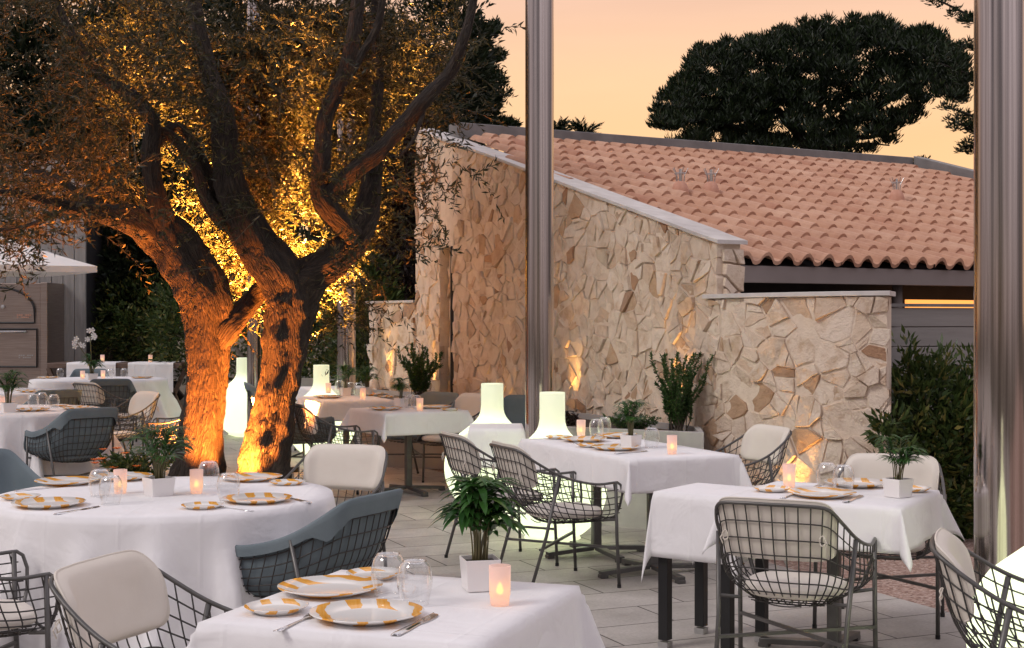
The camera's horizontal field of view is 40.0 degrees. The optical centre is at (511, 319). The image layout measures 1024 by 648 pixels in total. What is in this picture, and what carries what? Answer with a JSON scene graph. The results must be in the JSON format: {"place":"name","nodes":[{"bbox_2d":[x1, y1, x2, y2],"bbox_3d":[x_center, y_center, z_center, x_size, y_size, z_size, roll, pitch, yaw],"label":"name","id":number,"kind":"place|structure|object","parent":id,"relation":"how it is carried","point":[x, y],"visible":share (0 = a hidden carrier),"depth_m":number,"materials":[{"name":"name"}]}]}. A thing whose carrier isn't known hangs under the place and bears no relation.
{"place":"outdoors","nodes":[
{"label":"outdoors","id":0,"kind":"place"},
{"bbox_2d":[159,322,329,406],"bbox_3d":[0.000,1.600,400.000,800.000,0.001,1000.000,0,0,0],"label":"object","id":1,"kind":"structure","parent":0,"point":[182,388],"depth_m":54.97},
{"bbox_2d":[0,5,242,361],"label":"background tree","id":2,"kind":"object","parent":1,"relation":"on","point":[121,265],"visible":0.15,"depth_m":24.75,"materials":[{"name":"green plant"}]},
{"bbox_2d":[0,0,244,399],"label":"background tree","id":3,"kind":"object","parent":1,"relation":"on","point":[28,70],"visible":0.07,"depth_m":26.97,"materials":[{"name":"green plant"}]},
{"bbox_2d":[131,0,359,375],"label":"background tree","id":4,"kind":"object","parent":1,"relation":"on","point":[222,14],"visible":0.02,"depth_m":25.41,"materials":[{"name":"green plant"}]},
{"bbox_2d":[366,300,416,391],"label":"garden wall","id":5,"kind":"structure","parent":1,"relation":"on","point":[385,361],"depth_m":16.55,"materials":[{"name":"stone"}]},
{"bbox_2d":[356,102,447,299],"bbox_3d":[-1.569,-0.677,18.864,1.900,4.498,1.752,0,0,0],"label":"thuja tree","id":6,"kind":"object","parent":1,"relation":"on","point":[407,271],"visible":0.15,"depth_m":18.60,"materials":[{"name":"green plant"}]},
{"bbox_2d":[452,14,522,150],"bbox_3d":[-0.811,-2.512,32.295,2.181,9.098,3.535,0,0,0],"label":"cedar tree","id":7,"kind":"object","parent":1,"relation":"on","point":[504,118],"visible":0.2,"depth_m":31.64,"materials":[{"name":"green plant"}]},
{"bbox_2d":[413,122,973,450],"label":"house","id":8,"kind":"structure","parent":1,"relation":"on","point":[646,256],"depth_m":13.15,"materials":[{"name":"stone"}]},
{"bbox_2d":[905,300,973,307],"bbox_3d":[4.127,-0.133,12.788,1.579,0.085,0.030,0,0,-33],"label":"window","id":9,"kind":"structure","parent":8,"relation":"in","point":[906,301],"depth_m":12.57,"materials":[{"name":"orange"}]},
{"bbox_2d":[645,9,973,153],"bbox_3d":[8.967,-3.431,39.594,10.733,11.966,11.522,0,0,0],"label":"umbrella pine","id":10,"kind":"object","parent":1,"relation":"on","point":[743,104],"visible":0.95,"depth_m":38.02,"materials":[{"name":"green plant"}]},
{"bbox_2d":[921,0,973,154],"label":"conifer tree","id":11,"kind":"object","parent":1,"relation":"on","point":[965,77],"visible":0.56,"depth_m":29.89,"materials":[{"name":"green plant"}]},
{"bbox_2d":[3,0,973,319],"label":"sky","id":12,"kind":"structure","parent":0,"point":[611,57],"materials":[{"name":"orange"}]},
{"bbox_2d":[114,421,966,647],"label":"terrace paving","id":13,"kind":"structure","parent":0,"point":[625,615],"depth_m":8.41,"materials":[{"name":"stone"}]},
{"bbox_2d":[0,448,44,493],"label":"covered chair","id":14,"kind":"object","parent":13,"relation":"on","point":[17,472],"visible":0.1,"depth_m":7.96,"materials":[{"name":"grey fabric"}]},
{"bbox_2d":[0,549,57,647],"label":"wire chair","id":15,"kind":"object","parent":13,"relation":"on","point":[15,613],"visible":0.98,"depth_m":5.30,"materials":[{"name":"metal"}]},
{"bbox_2d":[0,282,63,387],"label":"pizza oven","id":16,"kind":"object","parent":13,"relation":"on","point":[31,339],"visible":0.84,"depth_m":22.43,"materials":[{"name":"metal"}]},
{"bbox_2d":[0,237,96,276],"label":"parasol","id":17,"kind":"object","parent":13,"relation":"on","point":[58,265],"visible":0.59,"depth_m":16.69,"materials":[{"name":"fabric"}]},
{"bbox_2d":[23,389,81,404],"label":"covered chair","id":18,"kind":"object","parent":13,"relation":"on","point":[69,396],"visible":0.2,"depth_m":14.71,"materials":[{"name":"grey fabric"}]},
{"bbox_2d":[23,407,118,476],"bbox_3d":[-3.696,1.150,11.924,0.640,0.840,0.683,0,0,-43],"label":"covered chair","id":19,"kind":"object","parent":13,"relation":"on","point":[78,435],"visible":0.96,"depth_m":11.73,"materials":[{"name":"fabric"}]},
{"bbox_2d":[0,160,144,376],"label":"plank building","id":20,"kind":"structure","parent":13,"relation":"on","point":[79,315],"depth_m":23.27,"materials":[{"name":"wood"}]},
{"bbox_2d":[73,382,143,449],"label":"wire chair","id":21,"kind":"object","parent":13,"relation":"on","point":[92,393],"visible":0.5,"depth_m":16.31,"materials":[{"name":"beige fabric"}]},
{"bbox_2d":[86,379,136,445],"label":"covered chair","id":22,"kind":"object","parent":13,"relation":"on","point":[123,389],"visible":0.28,"depth_m":17.47,"materials":[{"name":"grey metal"}]},
{"bbox_2d":[46,362,186,409],"bbox_3d":[-6.115,1.126,22.000,2.185,0.912,0.700,0,0,0],"label":"console table","id":23,"kind":"object","parent":13,"relation":"on","point":[118,365],"visible":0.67,"depth_m":21.77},
{"bbox_2d":[66,361,127,376],"bbox_3d":[-6.465,0.890,21.960,0.756,0.460,0.684,0,0,0],"label":"table runner","id":24,"kind":"object","parent":23,"relation":"on","point":[110,367],"visible":0.41,"depth_m":21.62,"materials":[{"name":"white fabric"}]},
{"bbox_2d":[128,361,182,391],"bbox_3d":[-5.552,0.890,21.960,0.697,0.460,0.684,0,0,0],"label":"tablecloth","id":25,"kind":"object","parent":23,"relation":"on","point":[163,369],"visible":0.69,"depth_m":21.62,"materials":[{"name":"white fabric"}]},
{"bbox_2d":[0,0,263,476],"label":"olive tree","id":26,"kind":"object","parent":13,"relation":"on","point":[215,325],"visible":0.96,"depth_m":11.80,"materials":[{"name":"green plant"}]},
{"bbox_2d":[91,442,175,475],"bbox_3d":[-2.958,1.266,11.008,0.663,0.608,0.504,0,0,-19],"label":"marigold plant","id":27,"kind":"object","parent":13,"relation":"on","point":[133,463],"visible":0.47,"depth_m":10.93,"materials":[{"name":"green plant"}]},
{"bbox_2d":[114,391,159,467],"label":"wire chair","id":28,"kind":"object","parent":13,"relation":"on","point":[143,404],"visible":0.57,"depth_m":14.12,"materials":[{"name":"beige fabric"}]},
{"bbox_2d":[91,262,185,361],"bbox_3d":[-6.353,0.294,23.982,2.287,2.584,1.626,0,0,0],"label":"background bush","id":29,"kind":"object","parent":13,"relation":"on","point":[120,328],"visible":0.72,"depth_m":23.71,"materials":[{"name":"green plant"}]},
{"bbox_2d":[48,550,232,647],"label":"wire chair","id":30,"kind":"object","parent":13,"relation":"on","point":[107,600],"visible":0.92,"depth_m":4.28,"materials":[{"name":"fabric"}]},
{"bbox_2d":[223,357,246,436],"bbox_3d":[-3.608,1.038,18.900,0.770,1.055,0.770,0,0,0],"label":"floor lamp","id":31,"kind":"object","parent":13,"relation":"on","point":[235,422],"visible":0.45,"depth_m":18.59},
{"bbox_2d":[136,224,336,384],"bbox_3d":[-3.947,0.092,21.327,3.967,3.045,1.913,0,0,44],"label":"background bush","id":32,"kind":"object","parent":13,"relation":"on","point":[167,346],"visible":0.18,"depth_m":21.86,"materials":[{"name":"green plant"}]},
{"bbox_2d":[247,1,260,422],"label":"steel column","id":33,"kind":"structure","parent":13,"relation":"on","point":[253,364],"depth_m":17.92,"materials":[{"name":"metal"}]},
{"bbox_2d":[251,395,336,466],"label":"chair","id":34,"kind":"object","parent":13,"relation":"on","point":[298,438],"visible":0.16,"depth_m":13.56,"materials":[{"name":"grey metal"}]},
{"bbox_2d":[235,488,402,598],"bbox_3d":[-0.858,1.150,6.084,0.683,0.840,0.640,0,0,26],"label":"covered chair","id":35,"kind":"object","parent":13,"relation":"on","point":[348,534],"visible":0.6,"depth_m":5.83,"materials":[{"name":"fabric"}]},
{"bbox_2d":[293,365,353,454],"bbox_3d":[-2.154,1.038,15.900,0.770,1.055,0.770,0,0,0],"label":"floor lamp","id":36,"kind":"object","parent":13,"relation":"on","point":[320,379],"visible":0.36,"depth_m":15.81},
{"bbox_2d":[137,0,524,478],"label":"olive tree","id":37,"kind":"object","parent":13,"relation":"on","point":[295,59],"visible":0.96,"depth_m":11.94,"materials":[{"name":"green plant"}]},
{"bbox_2d":[283,444,387,566],"bbox_3d":[-1.030,1.147,7.886,0.632,0.846,0.670,0,0,16],"label":"wire chair","id":38,"kind":"object","parent":13,"relation":"on","point":[354,467],"visible":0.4,"depth_m":8.12,"materials":[{"name":"beige fabric"}]},
{"bbox_2d":[294,403,378,494],"bbox_3d":[-1.555,1.147,12.237,0.670,0.846,0.632,0,0,-21],"label":"wire chair","id":39,"kind":"object","parent":13,"relation":"on","point":[305,418],"visible":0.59,"depth_m":12.02,"materials":[{"name":"grey metal"}]},
{"bbox_2d":[343,432,348,443],"bbox_3d":[-1.720,1.197,14.600,0.730,0.744,0.988,0,0,-22],"label":"dining table","id":40,"kind":"object","parent":13,"relation":"on","point":[345,438],"visible":0.01,"depth_m":14.57,"materials":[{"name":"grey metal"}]},
{"bbox_2d":[296,395,394,420],"bbox_3d":[-1.733,0.946,14.599,0.956,0.263,1.217,0,0,-22],"label":"tablecloth","id":41,"kind":"object","parent":40,"relation":"on","point":[338,408],"visible":0.52,"depth_m":14.15,"materials":[{"name":"white fabric"}]},
{"bbox_2d":[334,364,358,395],"bbox_3d":[-1.767,0.644,15.025,0.289,0.339,0.345,0,0,11],"label":"potted palm","id":42,"kind":"object","parent":41,"relation":"on","point":[345,390],"visible":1,"depth_m":15.01,"materials":[{"name":"plant"}]},
{"bbox_2d":[337,0,355,443],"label":"steel column","id":43,"kind":"structure","parent":13,"relation":"on","point":[347,355],"depth_m":16.51,"materials":[{"name":"metal"}]},
{"bbox_2d":[301,244,415,386],"bbox_3d":[-2.190,0.259,18.882,1.278,2.666,2.730,0,0,-28],"label":"background bush","id":44,"kind":"object","parent":13,"relation":"on","point":[371,268],"visible":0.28,"depth_m":18.21,"materials":[{"name":"green plant"}]},
{"bbox_2d":[283,0,507,368],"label":"background tree","id":45,"kind":"object","parent":13,"relation":"on","point":[482,51],"visible":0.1,"depth_m":25.70,"materials":[{"name":"green plant"}]},
{"bbox_2d":[370,435,444,496],"bbox_3d":[-0.940,1.197,12.770,0.778,0.744,0.778,0,0,-30],"label":"dining table","id":46,"kind":"object","parent":13,"relation":"on","point":[408,485],"visible":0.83,"depth_m":12.74,"materials":[{"name":"grey metal"}]},
{"bbox_2d":[337,406,473,442],"bbox_3d":[-0.941,0.944,12.770,1.006,0.260,1.025,0,0,-30],"label":"tablecloth","id":47,"kind":"object","parent":46,"relation":"on","point":[403,421],"visible":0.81,"depth_m":12.46,"materials":[{"name":"white fabric"}]},
{"bbox_2d":[388,377,411,406],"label":"potted palm","id":48,"kind":"object","parent":47,"relation":"on","point":[400,386],"visible":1,"depth_m":13.05,"materials":[{"name":"green ceramic"}]},
{"bbox_2d":[362,389,457,469],"bbox_3d":[-1.330,1.195,15.420,0.842,0.750,2.392,0,0,-32],"label":"planter box","id":49,"kind":"object","parent":13,"relation":"on","point":[392,447],"visible":0.14,"depth_m":14.92,"materials":[{"name":"concrete"}]},
{"bbox_2d":[396,342,443,396],"bbox_3d":[-1.010,0.555,15.342,0.443,0.635,0.431,0,0,28],"label":"rosemary bush","id":50,"kind":"object","parent":49,"relation":"in","point":[420,377],"visible":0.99,"depth_m":15.26,"materials":[{"name":"green plant"}]},
{"bbox_2d":[379,391,458,482],"bbox_3d":[-0.908,1.150,13.978,0.640,0.840,0.683,0,0,38],"label":"covered chair","id":51,"kind":"object","parent":13,"relation":"on","point":[436,398],"visible":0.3,"depth_m":14.14,"materials":[{"name":"grey metal"}]},
{"bbox_2d":[412,393,480,486],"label":"wire chair","id":52,"kind":"object","parent":13,"relation":"on","point":[470,403],"visible":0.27,"depth_m":13.77,"materials":[{"name":"beige fabric"}]},
{"bbox_2d":[444,383,510,497],"bbox_3d":[-0.159,1.038,11.300,0.770,1.055,0.770,0,0,0],"label":"floor lamp","id":53,"kind":"object","parent":13,"relation":"on","point":[492,409],"visible":0.3,"depth_m":11.21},
{"bbox_2d":[439,431,560,565],"bbox_3d":[-0.104,1.147,9.136,0.670,0.846,0.631,0,0,-22],"label":"wire chair","id":54,"kind":"object","parent":13,"relation":"on","point":[463,457],"visible":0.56,"depth_m":8.96,"materials":[{"name":"beige fabric"}]},
{"bbox_2d":[503,395,524,429],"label":"covered chair","id":55,"kind":"object","parent":13,"relation":"on","point":[514,408],"visible":0.08,"depth_m":13.64,"materials":[{"name":"grey fabric"}]},
{"bbox_2d":[525,0,553,438],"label":"steel column","id":56,"kind":"structure","parent":13,"relation":"on","point":[539,196],"depth_m":10.51,"materials":[{"name":"metal"}]},
{"bbox_2d":[505,391,606,543],"bbox_3d":[0.284,1.038,9.930,0.770,1.055,0.770,0,0,0],"label":"floor lamp","id":57,"kind":"object","parent":13,"relation":"on","point":[552,414],"visible":0.38,"depth_m":9.78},
{"bbox_2d":[489,441,623,587],"bbox_3d":[0.235,1.147,8.406,0.670,0.846,0.631,0,0,-22],"label":"wire chair","id":58,"kind":"object","parent":13,"relation":"on","point":[515,462],"visible":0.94,"depth_m":8.23,"materials":[{"name":"metal"}]},
{"bbox_2d":[545,485,644,562],"bbox_3d":[0.562,1.197,9.394,0.730,0.744,0.758,0,0,-23],"label":"dining table","id":59,"kind":"object","parent":13,"relation":"on","point":[596,533],"visible":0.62,"depth_m":9.36,"materials":[{"name":"grey metal"}]},
{"bbox_2d":[517,438,752,505],"bbox_3d":[0.701,0.944,9.037,0.925,0.260,1.782,0,0,-23],"label":"tablecloth","id":60,"kind":"object","parent":59,"relation":"on","point":[653,468],"visible":0.76,"depth_m":8.43,"materials":[{"name":"white fabric"}]},
{"bbox_2d":[612,399,650,448],"bbox_3d":[0.753,0.660,8.891,0.248,0.308,0.280,0,0,17],"label":"potted palm","id":61,"kind":"object","parent":60,"relation":"on","point":[630,439],"visible":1,"depth_m":8.87,"materials":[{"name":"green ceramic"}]},
{"bbox_2d":[598,493,694,583],"bbox_3d":[0.866,1.197,8.686,0.730,0.744,0.758,0,0,-23],"label":"dining table","id":62,"kind":"object","parent":13,"relation":"on","point":[652,563],"visible":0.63,"depth_m":8.65,"materials":[{"name":"grey metal"}]},
{"bbox_2d":[658,557,768,647],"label":"dining table","id":63,"kind":"object","parent":13,"relation":"on","point":[727,625],"visible":0.44,"depth_m":6.73,"materials":[{"name":"black paint"}]},
{"bbox_2d":[641,483,786,590],"bbox_3d":[0.978,1.038,6.798,0.537,0.433,0.567,0,0,35],"label":"tablecloth","id":64,"kind":"object","parent":63,"relation":"on","point":[681,520],"visible":0.61,"depth_m":6.65,"materials":[{"name":"white fabric"}]},
{"bbox_2d":[715,424,791,485],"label":"wire chair","id":65,"kind":"object","parent":13,"relation":"on","point":[763,443],"visible":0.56,"depth_m":9.59,"materials":[{"name":"beige fabric"}]},
{"bbox_2d":[714,496,877,647],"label":"wire chair","id":66,"kind":"object","parent":13,"relation":"on","point":[751,528],"visible":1,"depth_m":5.79,"materials":[{"name":"beige fabric"}]},
{"bbox_2d":[758,550,879,647],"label":"dining table","id":67,"kind":"object","parent":13,"relation":"on","point":[834,616],"visible":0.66,"depth_m":6.59,"materials":[{"name":"grey metal"}]},
{"bbox_2d":[702,481,964,571],"bbox_3d":[1.525,0.943,6.602,0.980,0.257,0.964,0,0,29],"label":"tablecloth","id":68,"kind":"object","parent":67,"relation":"on","point":[902,527],"visible":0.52,"depth_m":6.23,"materials":[{"name":"white fabric"}]},
{"bbox_2d":[783,463,795,487],"bbox_3d":[1.345,0.757,6.831,0.063,0.113,0.063,0,0,38],"label":"candle holder","id":69,"kind":"object","parent":68,"relation":"on","point":[789,472],"visible":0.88,"depth_m":6.81,"materials":[{"name":"white"}]},
{"bbox_2d":[787,487,856,498],"bbox_3d":[1.427,0.802,6.484,0.313,0.024,0.313,0,0,38],"label":"dinner plate","id":70,"kind":"object","parent":68,"relation":"on","point":[821,492],"visible":1,"depth_m":6.52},
{"bbox_2d":[824,478,882,487],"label":"dinner plate","id":71,"kind":"object","parent":68,"relation":"on","point":[859,482],"visible":0.95,"depth_m":6.93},
{"bbox_2d":[871,434,929,497],"bbox_3d":[1.782,0.672,6.452,0.263,0.282,0.270,0,0,2],"label":"potted palm","id":72,"kind":"object","parent":68,"relation":"on","point":[898,486],"visible":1,"depth_m":6.43,"materials":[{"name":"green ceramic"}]},
{"bbox_2d":[812,453,946,639],"bbox_3d":[1.935,1.147,7.314,0.631,0.846,0.670,0,0,23],"label":"wire chair","id":73,"kind":"object","parent":13,"relation":"on","point":[928,472],"visible":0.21,"depth_m":7.46,"materials":[{"name":"beige fabric"}]},
{"bbox_2d":[929,527,1023,647],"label":"wire chair","id":74,"kind":"object","parent":13,"relation":"on","point":[952,554],"visible":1,"depth_m":4.55,"materials":[{"name":"beige fabric"}]},
{"bbox_2d":[966,546,1023,647],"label":"floor lamp","id":75,"kind":"object","parent":13,"relation":"on","point":[1013,563],"visible":0.49,"depth_m":5.12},
{"bbox_2d":[974,0,1023,583],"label":"steel column","id":76,"kind":"structure","parent":13,"relation":"on","point":[998,281],"depth_m":6.26,"materials":[{"name":"metal"}]},
{"bbox_3d":[-0.320,1.197,4.050,0.798,0.744,0.808,0,0,20],"label":"dining table","id":77,"kind":"object","parent":13,"relation":"on","visible":0},
{"bbox_2d":[186,570,604,647],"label":"tablecloth","id":78,"kind":"object","parent":77,"relation":"on","point":[539,615],"visible":0.78,"depth_m":3.85,"materials":[{"name":"white fabric"}]},
{"bbox_2d":[244,598,308,615],"bbox_3d":[-0.657,0.804,3.925,0.179,0.019,0.179,0,0,-17],"label":"side plate","id":79,"kind":"object","parent":78,"relation":"on","point":[276,607],"visible":1,"depth_m":3.95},
{"bbox_2d":[277,575,382,598],"bbox_3d":[-0.542,0.802,4.201,0.313,0.024,0.313,0,0,21],"label":"dinner plate","id":80,"kind":"object","parent":78,"relation":"on","point":[330,586],"visible":0.99,"depth_m":4.24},
{"bbox_2d":[309,599,423,625],"bbox_3d":[-0.395,0.802,3.832,0.313,0.024,0.313,0,0,-9],"label":"dinner plate","id":81,"kind":"object","parent":78,"relation":"on","point":[364,612],"visible":1,"depth_m":3.87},
{"bbox_2d":[346,567,402,580],"bbox_3d":[-0.434,0.804,4.441,0.179,0.019,0.179,0,0,33],"label":"side plate","id":82,"kind":"object","parent":78,"relation":"on","point":[383,573],"visible":0.85,"depth_m":4.47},
{"bbox_2d":[431,475,529,591],"bbox_3d":[-0.102,0.641,4.259,0.318,0.344,0.282,0,0,-13],"label":"potted palm","id":83,"kind":"object","parent":78,"relation":"on","point":[473,505],"visible":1,"depth_m":4.21,"materials":[{"name":"plant"}]},
{"bbox_2d":[489,563,510,606],"bbox_3d":[-0.035,0.757,4.013,0.063,0.113,0.063,0,0,36],"label":"candle holder","id":84,"kind":"object","parent":78,"relation":"on","point":[499,582],"visible":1,"depth_m":3.99,"materials":[{"name":"white glass"}]},
{"bbox_3d":[-1.610,1.197,6.530,1.520,0.744,1.520,0,0,0],"label":"dining table","id":85,"kind":"object","parent":13,"relation":"on","visible":0},
{"bbox_2d":[0,476,335,647],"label":"tablecloth","id":86,"kind":"object","parent":85,"relation":"on","point":[194,550],"visible":0.52,"depth_m":5.83,"materials":[{"name":"white fabric"}]},
{"bbox_2d":[11,497,85,508],"bbox_3d":[-2.017,0.802,6.129,0.313,0.024,0.313,0,0,-23],"label":"dinner plate","id":87,"kind":"object","parent":86,"relation":"on","point":[46,503],"visible":1,"depth_m":6.17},
{"bbox_2d":[34,476,99,485],"bbox_3d":[-2.200,0.802,6.964,0.313,0.024,0.313,0,0,16],"label":"dinner plate","id":88,"kind":"object","parent":86,"relation":"on","point":[66,481],"visible":0.98,"depth_m":7.01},
{"bbox_2d":[113,469,126,493],"bbox_3d":[-1.830,0.757,6.580,0.063,0.113,0.063,0,0,-42],"label":"candle holder","id":89,"kind":"object","parent":86,"relation":"on","point":[121,474],"visible":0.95,"depth_m":6.55,"materials":[{"name":"white"}]},
{"bbox_2d":[90,472,152,481],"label":"dinner plate","id":90,"kind":"object","parent":86,"relation":"on","point":[133,476],"visible":0.62,"depth_m":7.21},
{"bbox_2d":[122,424,198,496],"bbox_3d":[-1.620,0.646,6.510,0.363,0.334,0.354,0,0,-38],"label":"potted palm","id":91,"kind":"object","parent":86,"relation":"on","point":[159,484],"visible":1,"depth_m":6.48,"materials":[{"name":"plant"}]},
{"bbox_2d":[190,469,202,493],"bbox_3d":[-1.474,0.757,6.580,0.063,0.113,0.063,0,0,-21],"label":"candle holder","id":92,"kind":"object","parent":86,"relation":"on","point":[196,481],"visible":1,"depth_m":6.55,"materials":[{"name":"white"}]},
{"bbox_2d":[220,472,282,481],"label":"dinner plate","id":93,"kind":"object","parent":86,"relation":"on","point":[255,476],"visible":0.97,"depth_m":7.18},
{"bbox_2d":[222,492,292,504],"bbox_3d":[-1.136,0.802,6.280,0.313,0.024,0.313,0,0,-11],"label":"dinner plate","id":94,"kind":"object","parent":86,"relation":"on","point":[258,498],"visible":1,"depth_m":6.33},
{"bbox_3d":[-4.500,1.197,12.700,1.520,0.744,1.520,0,0,0],"label":"dining table","id":95,"kind":"object","parent":13,"relation":"on","visible":0},
{"bbox_2d":[0,404,125,477],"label":"tablecloth","id":96,"kind":"object","parent":95,"relation":"on","point":[15,426],"visible":0.27,"depth_m":12.05,"materials":[{"name":"white fabric"}]},
{"bbox_2d":[0,369,30,412],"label":"potted palm","id":97,"kind":"object","parent":96,"relation":"on","point":[8,407],"visible":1,"depth_m":12.31,"materials":[{"name":"plant"}]},
{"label":"dining table","id":98,"kind":"object","parent":13,"relation":"on","visible":0},
{"bbox_2d":[0,388,59,404],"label":"tablecloth","id":99,"kind":"object","parent":98,"relation":"on","point":[19,398],"visible":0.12,"depth_m":15.46,"materials":[{"name":"white fabric"}]},
{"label":"dining table","id":100,"kind":"object","parent":13,"relation":"on","visible":0},
{"bbox_2d":[28,376,180,424],"bbox_3d":[-5.622,1.104,19.219,2.174,0.582,2.191,0,0,-31],"label":"tablecloth","id":101,"kind":"object","parent":100,"relation":"on","point":[168,405],"visible":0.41,"depth_m":18.79,"materials":[{"name":"white fabric"}]},
{"bbox_2d":[72,328,104,379],"bbox_3d":[-5.695,0.459,19.020,0.424,0.709,0.359,0,0,4],"label":"potted orchid","id":102,"kind":"object","parent":101,"relation":"on","point":[91,375],"visible":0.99,"depth_m":19.00,"materials":[{"name":"plant"}]},
{"bbox_2d":[431,469,973,611],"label":"gravel","id":103,"kind":"structure","parent":0,"point":[924,596],"depth_m":8.80,"materials":[{"name":"gravel"}]},
{"bbox_2d":[565,411,703,528],"bbox_3d":[0.569,1.200,11.565,0.978,0.740,2.926,0,0,-27],"label":"planter box","id":104,"kind":"object","parent":103,"relation":"on","point":[633,514],"visible":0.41,"depth_m":10.63,"materials":[{"name":"concrete"}]},
{"bbox_2d":[602,412,660,428],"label":"shrub","id":105,"kind":"object","parent":104,"relation":"on","point":[622,423],"visible":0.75,"depth_m":10.86,"materials":[{"name":"green plant"}]},
{"bbox_2d":[649,350,713,430],"bbox_3d":[1.269,0.557,10.858,0.482,0.651,0.406,0,0,-40],"label":"rosemary bush","id":106,"kind":"object","parent":104,"relation":"in","point":[677,403],"visible":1,"depth_m":10.85,"materials":[{"name":"green plant"}]},
{"bbox_2d":[702,291,895,485],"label":"garden wall","id":107,"kind":"structure","parent":103,"relation":"on","point":[811,371],"depth_m":10.21,"materials":[{"name":"stone"}]},
{"bbox_2d":[860,400,924,453],"bbox_3d":[2.637,1.059,9.611,0.575,1.031,0.415,0,0,22],"label":"hedge shrub","id":108,"kind":"object","parent":103,"relation":"on","point":[884,427],"visible":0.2,"depth_m":9.61,"materials":[{"name":"green plant"}]},
{"bbox_2d":[891,325,973,541],"bbox_3d":[3.337,0.836,10.440,1.622,1.612,1.185,0,0,0],"label":"hedge shrub","id":109,"kind":"object","parent":103,"relation":"on","point":[944,429],"visible":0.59,"depth_m":10.19,"materials":[{"name":"green plant"}]},
{"bbox_2d":[891,304,973,475],"bbox_3d":[3.683,0.740,11.304,1.703,1.730,0.116,0,0,-20],"label":"board fence","id":110,"kind":"object","parent":103,"relation":"on","point":[925,325],"visible":0.11,"depth_m":11.14,"materials":[{"name":"metal"}]},
{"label":"side table","id":111,"kind":"object","parent":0,"visible":0},
{"bbox_2d":[462,423,524,474],"bbox_3d":[-0.117,1.031,10.890,0.548,0.419,0.678,0,0,-1],"label":"tablecloth","id":112,"kind":"object","parent":111,"relation":"on","point":[482,436],"visible":0.41,"depth_m":10.60,"materials":[{"name":"white fabric"}]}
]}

